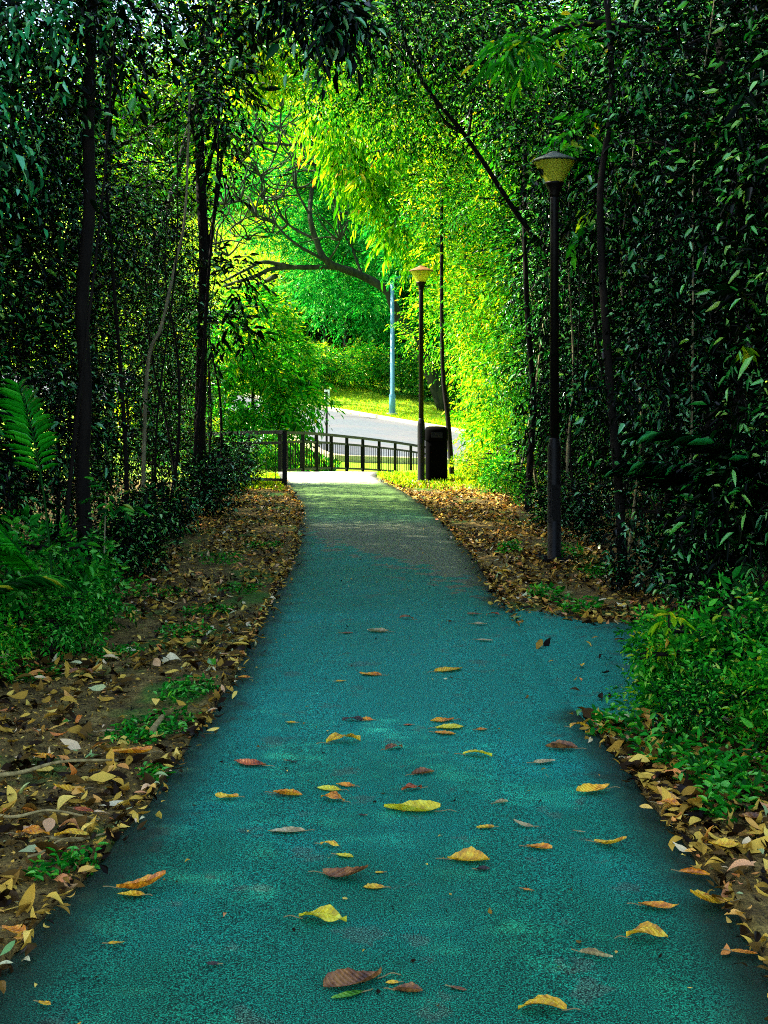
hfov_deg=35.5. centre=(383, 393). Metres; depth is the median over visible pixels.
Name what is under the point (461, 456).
bush
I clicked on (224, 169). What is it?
crest shrub
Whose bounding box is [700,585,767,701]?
bush
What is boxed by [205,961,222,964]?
fallen leaf
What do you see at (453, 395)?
bank shrub
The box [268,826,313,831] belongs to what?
fallen leaf
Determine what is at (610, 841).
fallen leaf
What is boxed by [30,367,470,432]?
kerb
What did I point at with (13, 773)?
stick
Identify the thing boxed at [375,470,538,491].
grass
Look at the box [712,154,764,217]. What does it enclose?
thicket shrub
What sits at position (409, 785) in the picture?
fallen leaf
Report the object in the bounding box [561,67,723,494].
thicket shrub
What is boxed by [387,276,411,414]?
lamp column
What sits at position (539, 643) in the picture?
leaf litter
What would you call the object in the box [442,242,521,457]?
sunlit shrub
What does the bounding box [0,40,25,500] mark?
thicket shrub
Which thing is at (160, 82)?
hill tree
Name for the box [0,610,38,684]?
bush
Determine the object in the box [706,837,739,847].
fallen leaf
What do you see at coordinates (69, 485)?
bare stem
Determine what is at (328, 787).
fallen leaf
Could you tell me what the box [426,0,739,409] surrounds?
forest tree
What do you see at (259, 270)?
grass
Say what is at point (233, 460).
bush
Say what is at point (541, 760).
fallen leaf
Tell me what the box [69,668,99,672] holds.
fallen leaf
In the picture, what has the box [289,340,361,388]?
bank shrub
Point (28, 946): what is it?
leaf litter
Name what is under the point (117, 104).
wood
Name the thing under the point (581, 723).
fallen leaf
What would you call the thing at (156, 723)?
stick
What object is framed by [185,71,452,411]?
rain tree
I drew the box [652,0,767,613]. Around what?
thicket shrub
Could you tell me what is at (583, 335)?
thicket shrub
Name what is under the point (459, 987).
fallen leaf
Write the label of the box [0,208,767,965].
ground
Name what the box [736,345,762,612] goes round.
bright sapling
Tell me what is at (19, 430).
palm seedling
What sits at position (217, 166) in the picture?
thin tree
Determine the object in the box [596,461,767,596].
palm seedling
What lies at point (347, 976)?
fallen leaf
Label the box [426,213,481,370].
woodland tree
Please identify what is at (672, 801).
fallen leaf
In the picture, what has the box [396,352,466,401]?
bank shrub
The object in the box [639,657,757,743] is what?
bush
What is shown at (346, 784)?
fallen leaf
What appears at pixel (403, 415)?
grass
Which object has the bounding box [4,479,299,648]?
leaf litter
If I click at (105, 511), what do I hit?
seedling
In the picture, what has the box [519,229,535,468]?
bare stem
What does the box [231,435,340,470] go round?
grass
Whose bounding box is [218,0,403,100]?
overhanging tree
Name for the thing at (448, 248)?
tall tree
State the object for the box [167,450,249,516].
bush
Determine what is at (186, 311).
thicket shrub
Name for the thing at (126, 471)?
bare stem
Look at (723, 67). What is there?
dark tree
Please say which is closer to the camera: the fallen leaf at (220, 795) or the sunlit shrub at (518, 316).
the fallen leaf at (220, 795)
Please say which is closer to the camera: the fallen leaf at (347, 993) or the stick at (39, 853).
the fallen leaf at (347, 993)
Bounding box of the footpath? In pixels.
[0,471,767,1023]
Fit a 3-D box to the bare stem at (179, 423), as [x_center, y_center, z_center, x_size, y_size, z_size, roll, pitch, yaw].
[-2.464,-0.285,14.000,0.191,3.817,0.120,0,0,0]
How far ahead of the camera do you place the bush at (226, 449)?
17.13 m
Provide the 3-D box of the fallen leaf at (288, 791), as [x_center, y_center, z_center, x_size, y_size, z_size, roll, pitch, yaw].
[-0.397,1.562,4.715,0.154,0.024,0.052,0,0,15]
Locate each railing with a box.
[186,430,286,484]
[278,431,416,471]
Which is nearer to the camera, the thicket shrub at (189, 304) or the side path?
the side path
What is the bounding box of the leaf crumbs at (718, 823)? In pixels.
[602,714,767,908]
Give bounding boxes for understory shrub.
[264,250,340,336]
[294,274,366,343]
[337,300,396,353]
[367,322,462,368]
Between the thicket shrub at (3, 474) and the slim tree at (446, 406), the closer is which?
the thicket shrub at (3, 474)
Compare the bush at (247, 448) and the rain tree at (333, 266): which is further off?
the rain tree at (333, 266)
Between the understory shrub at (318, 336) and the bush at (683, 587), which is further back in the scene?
the understory shrub at (318, 336)
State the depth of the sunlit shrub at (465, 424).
26.24 m
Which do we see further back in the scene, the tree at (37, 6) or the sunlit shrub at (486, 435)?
the sunlit shrub at (486, 435)
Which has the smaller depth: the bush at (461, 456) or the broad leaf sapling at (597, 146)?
the broad leaf sapling at (597, 146)
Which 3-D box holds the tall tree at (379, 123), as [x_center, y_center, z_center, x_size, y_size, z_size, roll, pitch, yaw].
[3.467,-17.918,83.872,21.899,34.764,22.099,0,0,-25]
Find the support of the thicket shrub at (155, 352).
on the ground at (142, 704)
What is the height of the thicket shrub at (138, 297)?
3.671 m
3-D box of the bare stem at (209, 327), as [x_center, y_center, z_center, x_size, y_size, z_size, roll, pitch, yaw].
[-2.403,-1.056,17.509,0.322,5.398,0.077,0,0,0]
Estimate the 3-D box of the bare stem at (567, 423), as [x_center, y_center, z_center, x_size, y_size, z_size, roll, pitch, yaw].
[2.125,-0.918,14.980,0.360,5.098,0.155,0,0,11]
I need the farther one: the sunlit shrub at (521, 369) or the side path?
the sunlit shrub at (521, 369)
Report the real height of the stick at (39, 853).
0.023 m
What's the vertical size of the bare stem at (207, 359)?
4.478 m
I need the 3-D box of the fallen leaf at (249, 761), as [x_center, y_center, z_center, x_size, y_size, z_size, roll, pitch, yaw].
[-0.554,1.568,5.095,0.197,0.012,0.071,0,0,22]
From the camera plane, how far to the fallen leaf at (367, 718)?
5.79 m
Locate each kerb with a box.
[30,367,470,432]
[75,398,464,465]
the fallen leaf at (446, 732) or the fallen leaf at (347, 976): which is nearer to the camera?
the fallen leaf at (347, 976)
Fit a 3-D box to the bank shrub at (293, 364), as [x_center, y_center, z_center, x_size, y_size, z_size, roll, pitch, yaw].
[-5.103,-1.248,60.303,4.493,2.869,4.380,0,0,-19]
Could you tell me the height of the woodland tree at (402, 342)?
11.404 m
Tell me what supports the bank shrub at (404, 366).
on the ground at (142, 704)
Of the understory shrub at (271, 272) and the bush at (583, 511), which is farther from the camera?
the understory shrub at (271, 272)
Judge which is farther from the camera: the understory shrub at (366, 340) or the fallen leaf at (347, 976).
the understory shrub at (366, 340)
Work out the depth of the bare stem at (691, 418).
9.42 m
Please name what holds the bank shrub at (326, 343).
on the ground at (142, 704)
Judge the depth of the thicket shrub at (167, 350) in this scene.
18.60 m
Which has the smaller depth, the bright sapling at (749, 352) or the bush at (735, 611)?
the bush at (735, 611)
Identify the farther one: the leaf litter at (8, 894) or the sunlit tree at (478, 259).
the sunlit tree at (478, 259)
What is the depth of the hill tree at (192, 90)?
129.85 m
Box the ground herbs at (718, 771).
[494,539,767,823]
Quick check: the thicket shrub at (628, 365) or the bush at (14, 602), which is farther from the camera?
the thicket shrub at (628, 365)
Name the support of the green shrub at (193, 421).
on the ground at (142, 704)
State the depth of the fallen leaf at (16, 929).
3.48 m
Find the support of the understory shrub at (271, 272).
on the ground at (142, 704)
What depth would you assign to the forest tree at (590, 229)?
12.10 m
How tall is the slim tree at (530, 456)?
5.832 m
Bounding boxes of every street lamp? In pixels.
[409,266,432,481]
[532,151,576,562]
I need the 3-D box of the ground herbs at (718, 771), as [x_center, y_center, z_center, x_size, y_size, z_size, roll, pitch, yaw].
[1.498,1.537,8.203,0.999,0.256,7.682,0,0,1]
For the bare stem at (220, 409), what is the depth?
18.96 m
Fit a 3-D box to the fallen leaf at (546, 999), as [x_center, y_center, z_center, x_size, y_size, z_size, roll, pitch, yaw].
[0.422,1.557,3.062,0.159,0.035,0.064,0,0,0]
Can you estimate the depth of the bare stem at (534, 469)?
16.45 m
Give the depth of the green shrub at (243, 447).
24.17 m
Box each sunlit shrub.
[428,237,529,466]
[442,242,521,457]
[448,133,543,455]
[450,266,505,461]
[453,177,511,450]
[454,241,540,480]
[459,208,564,484]
[490,207,600,494]
[495,152,610,482]
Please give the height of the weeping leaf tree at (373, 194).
7.739 m
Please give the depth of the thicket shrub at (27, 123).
12.90 m
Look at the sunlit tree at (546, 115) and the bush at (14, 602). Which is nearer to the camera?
the bush at (14, 602)
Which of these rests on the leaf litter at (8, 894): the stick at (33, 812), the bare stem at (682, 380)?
the stick at (33, 812)
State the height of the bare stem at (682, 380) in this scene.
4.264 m
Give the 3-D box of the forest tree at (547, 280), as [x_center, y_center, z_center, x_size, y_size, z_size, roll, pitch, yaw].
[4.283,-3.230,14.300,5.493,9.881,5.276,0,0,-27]
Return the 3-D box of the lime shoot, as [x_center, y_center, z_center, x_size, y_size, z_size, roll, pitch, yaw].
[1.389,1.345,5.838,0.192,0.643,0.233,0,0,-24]
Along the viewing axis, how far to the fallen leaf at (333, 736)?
5.41 m
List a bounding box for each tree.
[0,0,113,268]
[0,0,142,237]
[0,0,163,381]
[0,0,165,318]
[0,0,209,516]
[0,0,258,557]
[0,0,272,500]
[0,0,282,486]
[3,0,171,222]
[67,53,180,173]
[97,20,200,173]
[109,0,303,500]
[140,0,334,436]
[149,49,270,205]
[155,28,266,512]
[168,280,345,467]
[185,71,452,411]
[188,11,294,175]
[194,2,473,260]
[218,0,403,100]
[247,0,538,253]
[261,33,389,218]
[261,176,367,347]
[269,0,518,246]
[272,158,409,353]
[278,0,630,506]
[289,101,500,316]
[308,0,615,221]
[321,182,431,354]
[338,191,452,363]
[340,0,653,488]
[366,189,460,358]
[384,118,503,406]
[385,35,557,464]
[391,31,602,473]
[395,145,489,475]
[395,209,475,377]
[408,46,640,360]
[411,22,602,356]
[413,6,628,338]
[420,0,648,481]
[424,33,634,413]
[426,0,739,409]
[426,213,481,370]
[455,80,583,510]
[460,11,757,112]
[462,0,767,445]
[466,0,751,384]
[475,0,674,375]
[511,0,767,339]
[578,0,767,358]
[597,0,628,587]
[634,0,767,310]
[664,121,680,544]
[715,39,746,566]
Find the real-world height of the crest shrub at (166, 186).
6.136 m
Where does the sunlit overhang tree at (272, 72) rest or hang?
on the ground at (142, 704)
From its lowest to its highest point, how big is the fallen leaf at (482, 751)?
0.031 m
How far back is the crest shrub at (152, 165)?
118.86 m
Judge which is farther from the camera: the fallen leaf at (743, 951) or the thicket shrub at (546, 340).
the thicket shrub at (546, 340)
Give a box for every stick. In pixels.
[0,759,117,776]
[0,809,99,819]
[27,837,83,857]
[50,833,104,841]
[149,714,164,732]
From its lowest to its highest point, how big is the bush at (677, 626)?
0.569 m
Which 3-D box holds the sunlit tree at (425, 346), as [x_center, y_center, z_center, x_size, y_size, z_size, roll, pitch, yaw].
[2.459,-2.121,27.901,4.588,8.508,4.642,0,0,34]
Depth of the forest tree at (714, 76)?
8.09 m
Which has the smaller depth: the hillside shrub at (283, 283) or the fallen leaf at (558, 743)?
the fallen leaf at (558, 743)
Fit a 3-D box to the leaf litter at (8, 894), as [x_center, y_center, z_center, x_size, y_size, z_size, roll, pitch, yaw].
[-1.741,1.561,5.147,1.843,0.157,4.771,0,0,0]
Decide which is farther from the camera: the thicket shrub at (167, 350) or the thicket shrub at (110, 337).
the thicket shrub at (167, 350)
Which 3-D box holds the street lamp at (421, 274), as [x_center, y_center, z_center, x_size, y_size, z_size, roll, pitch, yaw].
[0.660,-0.331,21.300,0.432,3.884,0.432,0,0,-17]
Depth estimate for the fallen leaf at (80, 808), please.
4.54 m
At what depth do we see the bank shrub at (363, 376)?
61.46 m
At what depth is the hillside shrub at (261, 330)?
65.53 m
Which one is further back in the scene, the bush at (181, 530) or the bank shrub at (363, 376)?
the bank shrub at (363, 376)
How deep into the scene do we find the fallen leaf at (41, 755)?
5.21 m
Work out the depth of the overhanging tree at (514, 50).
10.83 m
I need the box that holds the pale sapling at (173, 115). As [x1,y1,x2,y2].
[124,39,246,515]
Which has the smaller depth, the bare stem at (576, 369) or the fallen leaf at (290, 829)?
the fallen leaf at (290, 829)
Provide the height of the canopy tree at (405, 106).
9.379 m
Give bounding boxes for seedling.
[0,379,60,656]
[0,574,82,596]
[78,476,148,564]
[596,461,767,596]
[615,430,767,514]
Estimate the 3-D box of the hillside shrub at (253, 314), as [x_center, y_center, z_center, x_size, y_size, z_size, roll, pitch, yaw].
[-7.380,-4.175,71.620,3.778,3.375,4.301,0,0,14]
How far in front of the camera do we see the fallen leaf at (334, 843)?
4.17 m
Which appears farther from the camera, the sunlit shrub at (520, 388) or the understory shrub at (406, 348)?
the understory shrub at (406, 348)
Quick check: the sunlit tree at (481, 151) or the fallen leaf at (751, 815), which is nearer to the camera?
the fallen leaf at (751, 815)
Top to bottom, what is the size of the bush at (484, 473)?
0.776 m
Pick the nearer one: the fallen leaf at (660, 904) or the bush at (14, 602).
the fallen leaf at (660, 904)
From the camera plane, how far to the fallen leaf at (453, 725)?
5.67 m
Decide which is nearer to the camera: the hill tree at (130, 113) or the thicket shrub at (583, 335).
the thicket shrub at (583, 335)
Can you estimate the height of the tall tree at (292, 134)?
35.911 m
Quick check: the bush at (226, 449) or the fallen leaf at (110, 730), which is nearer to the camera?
the fallen leaf at (110, 730)
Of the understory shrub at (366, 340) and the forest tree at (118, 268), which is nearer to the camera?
the forest tree at (118, 268)
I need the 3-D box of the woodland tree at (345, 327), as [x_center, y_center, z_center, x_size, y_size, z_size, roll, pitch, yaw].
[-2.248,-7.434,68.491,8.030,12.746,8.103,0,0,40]
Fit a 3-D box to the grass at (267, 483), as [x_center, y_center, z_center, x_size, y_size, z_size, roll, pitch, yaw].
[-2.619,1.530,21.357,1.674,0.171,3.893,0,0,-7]
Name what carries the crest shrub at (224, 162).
on the ground at (142, 704)
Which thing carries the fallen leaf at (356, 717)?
on the footpath
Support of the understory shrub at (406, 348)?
on the ground at (142, 704)
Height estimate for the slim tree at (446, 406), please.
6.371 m
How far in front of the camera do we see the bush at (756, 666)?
5.51 m
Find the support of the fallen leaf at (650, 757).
on the leaf litter at (759, 844)
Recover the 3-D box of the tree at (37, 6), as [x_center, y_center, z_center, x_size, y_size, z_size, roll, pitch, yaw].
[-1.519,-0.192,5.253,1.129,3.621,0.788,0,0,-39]
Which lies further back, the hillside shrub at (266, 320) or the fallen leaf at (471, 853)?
the hillside shrub at (266, 320)
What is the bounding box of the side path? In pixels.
[502,603,745,729]
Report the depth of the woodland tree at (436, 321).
68.43 m
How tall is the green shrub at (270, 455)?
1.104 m
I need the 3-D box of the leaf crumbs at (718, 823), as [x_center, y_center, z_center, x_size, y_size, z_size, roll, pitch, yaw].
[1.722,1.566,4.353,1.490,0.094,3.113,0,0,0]
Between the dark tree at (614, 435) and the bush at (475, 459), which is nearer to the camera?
the dark tree at (614, 435)
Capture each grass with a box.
[7,216,384,389]
[224,354,469,429]
[227,472,285,490]
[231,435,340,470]
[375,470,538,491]
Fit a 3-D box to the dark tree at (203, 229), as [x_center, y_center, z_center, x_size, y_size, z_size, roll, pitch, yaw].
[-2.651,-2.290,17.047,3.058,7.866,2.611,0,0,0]
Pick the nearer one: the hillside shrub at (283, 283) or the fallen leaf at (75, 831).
the fallen leaf at (75, 831)
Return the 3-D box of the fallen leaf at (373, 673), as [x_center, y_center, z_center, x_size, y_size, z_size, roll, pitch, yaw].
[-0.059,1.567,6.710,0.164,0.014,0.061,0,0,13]
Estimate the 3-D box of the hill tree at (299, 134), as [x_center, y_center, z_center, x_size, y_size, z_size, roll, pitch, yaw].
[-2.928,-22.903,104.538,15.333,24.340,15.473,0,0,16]
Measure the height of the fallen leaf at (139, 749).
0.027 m
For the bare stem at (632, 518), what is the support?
on the ground at (142, 704)
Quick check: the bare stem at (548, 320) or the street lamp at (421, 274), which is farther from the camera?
the street lamp at (421, 274)
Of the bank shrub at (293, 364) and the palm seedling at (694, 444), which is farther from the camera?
the bank shrub at (293, 364)
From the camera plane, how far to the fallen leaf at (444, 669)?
6.83 m
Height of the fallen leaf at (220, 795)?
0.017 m
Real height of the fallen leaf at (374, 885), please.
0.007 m
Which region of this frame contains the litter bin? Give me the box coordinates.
[425,426,447,481]
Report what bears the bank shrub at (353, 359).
on the ground at (142, 704)
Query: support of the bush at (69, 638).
on the ground at (142, 704)
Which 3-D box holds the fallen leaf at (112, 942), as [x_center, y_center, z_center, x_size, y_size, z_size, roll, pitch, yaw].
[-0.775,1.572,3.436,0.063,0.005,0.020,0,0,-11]
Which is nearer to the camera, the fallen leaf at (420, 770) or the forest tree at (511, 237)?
the fallen leaf at (420, 770)
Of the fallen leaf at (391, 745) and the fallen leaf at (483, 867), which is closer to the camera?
the fallen leaf at (483, 867)
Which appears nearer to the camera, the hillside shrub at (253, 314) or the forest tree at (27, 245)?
the forest tree at (27, 245)
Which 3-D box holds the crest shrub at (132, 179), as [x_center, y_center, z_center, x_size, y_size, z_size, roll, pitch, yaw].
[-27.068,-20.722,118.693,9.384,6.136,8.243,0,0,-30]
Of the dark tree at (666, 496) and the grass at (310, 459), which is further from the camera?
the grass at (310, 459)
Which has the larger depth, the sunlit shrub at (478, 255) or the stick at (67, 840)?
the sunlit shrub at (478, 255)
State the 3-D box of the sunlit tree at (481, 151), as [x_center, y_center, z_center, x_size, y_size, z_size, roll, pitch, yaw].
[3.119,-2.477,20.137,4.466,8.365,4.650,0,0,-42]
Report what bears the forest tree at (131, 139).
on the ground at (142, 704)
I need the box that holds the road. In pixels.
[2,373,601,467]
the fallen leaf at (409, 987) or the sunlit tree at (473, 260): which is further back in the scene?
the sunlit tree at (473, 260)
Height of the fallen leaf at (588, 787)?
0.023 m
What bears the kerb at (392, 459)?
on the ground at (142, 704)
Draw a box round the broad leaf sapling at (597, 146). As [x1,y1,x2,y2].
[543,105,661,536]
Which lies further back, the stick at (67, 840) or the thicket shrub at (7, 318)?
the thicket shrub at (7, 318)
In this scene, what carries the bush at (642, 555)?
on the ground at (142, 704)
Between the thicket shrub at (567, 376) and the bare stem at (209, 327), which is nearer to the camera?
the thicket shrub at (567, 376)
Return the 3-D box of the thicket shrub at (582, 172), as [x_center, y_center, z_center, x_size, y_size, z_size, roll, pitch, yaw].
[3.029,-0.761,11.652,2.283,4.884,2.683,0,0,33]
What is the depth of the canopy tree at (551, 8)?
17.20 m
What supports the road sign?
on the ground at (142, 704)
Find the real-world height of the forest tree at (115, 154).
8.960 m
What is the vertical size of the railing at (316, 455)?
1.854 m
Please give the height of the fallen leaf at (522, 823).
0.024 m
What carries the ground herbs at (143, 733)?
on the ground at (142, 704)
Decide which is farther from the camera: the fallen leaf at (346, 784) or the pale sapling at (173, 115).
the pale sapling at (173, 115)
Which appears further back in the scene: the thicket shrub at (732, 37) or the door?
the door
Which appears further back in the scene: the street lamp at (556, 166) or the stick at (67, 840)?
the street lamp at (556, 166)
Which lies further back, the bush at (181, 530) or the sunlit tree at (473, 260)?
the sunlit tree at (473, 260)
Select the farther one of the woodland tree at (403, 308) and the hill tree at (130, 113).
the hill tree at (130, 113)
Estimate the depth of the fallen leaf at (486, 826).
4.36 m
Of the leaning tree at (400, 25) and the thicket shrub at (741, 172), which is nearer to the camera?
the thicket shrub at (741, 172)
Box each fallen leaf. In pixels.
[0,924,25,932]
[5,825,49,834]
[32,753,62,759]
[34,1000,50,1004]
[44,828,89,836]
[54,783,93,790]
[67,806,93,811]
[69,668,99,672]
[93,729,120,731]
[102,941,123,943]
[103,870,165,888]
[112,746,162,752]
[117,890,152,895]
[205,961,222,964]
[215,792,243,797]
[234,759,274,766]
[265,789,301,794]
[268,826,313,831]
[284,904,346,921]
[308,864,367,876]
[314,840,338,845]
[316,732,359,743]
[317,785,348,790]
[321,791,350,802]
[323,966,400,986]
[331,853,352,856]
[331,988,372,997]
[336,782,359,786]
[342,716,368,720]
[360,672,387,675]
[363,716,374,719]
[364,883,390,888]
[367,628,392,631]
[381,743,402,749]
[384,800,455,811]
[384,982,422,991]
[386,980,402,983]
[402,783,424,789]
[405,767,433,775]
[428,667,461,672]
[428,723,463,728]
[429,730,455,733]
[430,717,456,721]
[436,846,488,860]
[445,984,466,989]
[454,749,491,755]
[472,865,488,869]
[476,824,498,827]
[491,799,507,803]
[513,819,538,826]
[518,994,580,1010]
[519,842,551,848]
[526,759,554,762]
[546,739,585,748]
[564,722,589,729]
[571,947,612,956]
[576,783,619,791]
[585,836,626,843]
[615,921,667,937]
[621,754,656,759]
[627,901,677,907]
[650,798,680,804]
[671,867,709,874]
[690,889,742,903]
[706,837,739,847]
[721,948,757,953]
[739,812,766,817]
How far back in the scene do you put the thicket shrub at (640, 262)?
14.22 m
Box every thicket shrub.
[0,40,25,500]
[0,59,95,526]
[0,65,146,554]
[0,66,81,550]
[0,123,171,542]
[0,178,36,515]
[7,153,169,528]
[41,233,180,516]
[68,133,228,504]
[75,156,242,500]
[101,191,237,489]
[124,240,226,481]
[150,245,231,475]
[484,228,619,502]
[506,153,653,507]
[508,142,664,520]
[529,123,698,535]
[544,0,767,592]
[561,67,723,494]
[562,80,764,548]
[566,2,767,564]
[582,63,767,509]
[642,0,767,576]
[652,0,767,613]
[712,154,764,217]
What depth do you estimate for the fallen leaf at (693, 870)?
3.94 m
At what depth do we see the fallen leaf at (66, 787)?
4.75 m
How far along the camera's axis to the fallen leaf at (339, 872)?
3.92 m
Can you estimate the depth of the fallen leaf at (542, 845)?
4.16 m
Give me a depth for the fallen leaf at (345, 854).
4.09 m
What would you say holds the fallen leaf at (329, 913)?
on the footpath
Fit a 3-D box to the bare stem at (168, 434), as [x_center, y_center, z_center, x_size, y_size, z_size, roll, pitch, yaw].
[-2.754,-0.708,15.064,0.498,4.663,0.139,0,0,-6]
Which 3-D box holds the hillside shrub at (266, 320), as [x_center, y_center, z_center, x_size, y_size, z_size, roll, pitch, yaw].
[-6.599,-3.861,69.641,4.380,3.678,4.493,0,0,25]
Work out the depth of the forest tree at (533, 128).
16.40 m
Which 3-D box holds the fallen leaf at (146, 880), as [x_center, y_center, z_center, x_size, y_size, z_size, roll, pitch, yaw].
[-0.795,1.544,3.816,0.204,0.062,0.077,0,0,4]
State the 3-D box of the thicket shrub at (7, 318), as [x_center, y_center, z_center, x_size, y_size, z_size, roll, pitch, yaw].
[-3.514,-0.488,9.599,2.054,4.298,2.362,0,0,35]
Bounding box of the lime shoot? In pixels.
[643,604,695,715]
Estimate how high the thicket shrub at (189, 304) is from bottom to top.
5.136 m
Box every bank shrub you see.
[215,343,274,390]
[247,343,326,391]
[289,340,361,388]
[297,339,341,370]
[316,339,398,389]
[339,349,380,369]
[362,342,445,394]
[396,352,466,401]
[432,357,477,407]
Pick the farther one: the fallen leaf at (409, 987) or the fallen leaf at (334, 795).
the fallen leaf at (334, 795)
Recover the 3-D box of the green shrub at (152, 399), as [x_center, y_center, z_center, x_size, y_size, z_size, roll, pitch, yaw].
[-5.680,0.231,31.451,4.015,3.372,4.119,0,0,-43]
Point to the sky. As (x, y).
(35, 0)
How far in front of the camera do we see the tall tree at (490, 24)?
78.53 m
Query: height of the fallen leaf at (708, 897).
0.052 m
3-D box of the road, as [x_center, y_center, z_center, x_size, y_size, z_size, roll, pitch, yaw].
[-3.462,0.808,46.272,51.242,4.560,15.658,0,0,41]
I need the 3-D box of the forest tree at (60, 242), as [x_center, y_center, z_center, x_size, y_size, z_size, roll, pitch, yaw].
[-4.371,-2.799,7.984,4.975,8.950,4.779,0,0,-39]
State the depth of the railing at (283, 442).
20.70 m
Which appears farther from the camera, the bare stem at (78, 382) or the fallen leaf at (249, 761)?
the bare stem at (78, 382)
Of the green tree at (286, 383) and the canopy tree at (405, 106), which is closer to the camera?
the canopy tree at (405, 106)
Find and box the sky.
[6,0,677,126]
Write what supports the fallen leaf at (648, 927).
on the footpath
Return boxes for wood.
[0,23,317,208]
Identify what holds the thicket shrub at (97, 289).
on the ground at (142, 704)
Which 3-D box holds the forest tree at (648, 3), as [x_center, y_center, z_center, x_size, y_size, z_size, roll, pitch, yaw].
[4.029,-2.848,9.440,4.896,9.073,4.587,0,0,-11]
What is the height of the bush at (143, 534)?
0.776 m
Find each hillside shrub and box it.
[229,301,275,334]
[235,276,306,336]
[239,301,304,345]
[241,323,276,348]
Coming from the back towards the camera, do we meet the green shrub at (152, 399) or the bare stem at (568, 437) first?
the green shrub at (152, 399)
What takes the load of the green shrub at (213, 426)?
on the ground at (142, 704)
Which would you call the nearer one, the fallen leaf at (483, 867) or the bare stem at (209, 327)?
the fallen leaf at (483, 867)
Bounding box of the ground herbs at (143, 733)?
[0,540,283,880]
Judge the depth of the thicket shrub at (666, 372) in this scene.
9.53 m
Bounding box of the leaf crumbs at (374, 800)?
[34,502,691,1023]
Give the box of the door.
[430,446,443,474]
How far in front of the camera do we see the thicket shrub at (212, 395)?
21.20 m
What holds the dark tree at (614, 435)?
on the ground at (142, 704)
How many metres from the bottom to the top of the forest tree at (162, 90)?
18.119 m
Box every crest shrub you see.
[79,153,149,209]
[117,148,184,204]
[133,157,211,210]
[169,149,237,207]
[206,157,277,210]
[244,151,286,205]
[259,158,302,214]
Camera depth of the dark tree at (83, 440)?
9.89 m
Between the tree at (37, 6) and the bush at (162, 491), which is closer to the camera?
the tree at (37, 6)
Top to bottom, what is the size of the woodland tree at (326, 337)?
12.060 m
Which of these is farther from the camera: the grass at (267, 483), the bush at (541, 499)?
the grass at (267, 483)
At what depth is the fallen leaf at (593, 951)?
3.36 m
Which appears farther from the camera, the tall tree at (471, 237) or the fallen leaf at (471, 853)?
the tall tree at (471, 237)
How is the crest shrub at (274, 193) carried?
on the ground at (142, 704)
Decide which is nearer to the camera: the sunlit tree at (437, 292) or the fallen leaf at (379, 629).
the fallen leaf at (379, 629)
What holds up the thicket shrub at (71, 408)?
on the ground at (142, 704)
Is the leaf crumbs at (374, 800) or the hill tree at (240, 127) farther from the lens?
the hill tree at (240, 127)
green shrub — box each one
[101,345,238,456]
[146,405,222,465]
[174,416,225,454]
[211,436,258,465]
[228,426,291,471]
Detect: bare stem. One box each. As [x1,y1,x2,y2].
[59,19,115,576]
[73,37,89,473]
[105,40,128,546]
[144,152,180,514]
[154,100,177,505]
[164,206,180,522]
[191,192,211,494]
[208,137,230,449]
[209,338,222,460]
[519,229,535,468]
[522,139,548,494]
[533,191,549,494]
[540,119,568,502]
[565,136,574,526]
[566,186,580,530]
[620,40,647,555]
[655,100,703,569]
[666,0,714,590]
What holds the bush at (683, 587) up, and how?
on the ground at (142, 704)
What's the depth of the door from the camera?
21.34 m
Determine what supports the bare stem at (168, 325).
on the ground at (142, 704)
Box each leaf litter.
[0,478,767,1020]
[0,634,247,941]
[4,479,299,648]
[380,476,692,625]
[536,633,723,698]
[581,707,767,896]
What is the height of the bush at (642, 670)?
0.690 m
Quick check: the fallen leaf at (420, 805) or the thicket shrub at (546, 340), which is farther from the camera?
the thicket shrub at (546, 340)
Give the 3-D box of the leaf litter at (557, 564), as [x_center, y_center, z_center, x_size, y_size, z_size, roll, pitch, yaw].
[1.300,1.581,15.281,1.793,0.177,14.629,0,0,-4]
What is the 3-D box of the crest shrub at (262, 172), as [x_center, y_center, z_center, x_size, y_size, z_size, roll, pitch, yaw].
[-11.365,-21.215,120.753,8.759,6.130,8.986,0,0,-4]
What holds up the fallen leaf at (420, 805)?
on the footpath
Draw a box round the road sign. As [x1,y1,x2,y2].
[325,390,329,450]
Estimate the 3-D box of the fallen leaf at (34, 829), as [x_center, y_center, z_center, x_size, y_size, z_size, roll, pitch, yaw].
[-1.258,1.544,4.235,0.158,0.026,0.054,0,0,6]
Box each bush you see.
[0,504,114,655]
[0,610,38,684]
[18,509,137,611]
[22,527,149,638]
[22,574,122,661]
[92,495,182,579]
[93,477,201,558]
[129,473,208,539]
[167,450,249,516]
[178,439,254,504]
[206,426,274,482]
[211,441,259,494]
[448,440,490,476]
[455,448,497,485]
[471,450,525,494]
[487,456,545,505]
[507,461,605,528]
[532,474,624,545]
[593,504,725,597]
[604,598,751,724]
[613,604,712,695]
[628,565,767,726]
[638,482,767,614]
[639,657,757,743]
[691,631,767,761]
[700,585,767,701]
[725,639,767,710]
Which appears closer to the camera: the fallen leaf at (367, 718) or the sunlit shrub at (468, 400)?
the fallen leaf at (367, 718)
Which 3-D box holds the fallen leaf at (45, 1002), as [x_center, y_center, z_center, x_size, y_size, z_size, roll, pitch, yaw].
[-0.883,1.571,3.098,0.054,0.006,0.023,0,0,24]
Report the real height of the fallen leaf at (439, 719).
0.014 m
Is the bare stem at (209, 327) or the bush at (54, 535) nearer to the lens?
the bush at (54, 535)

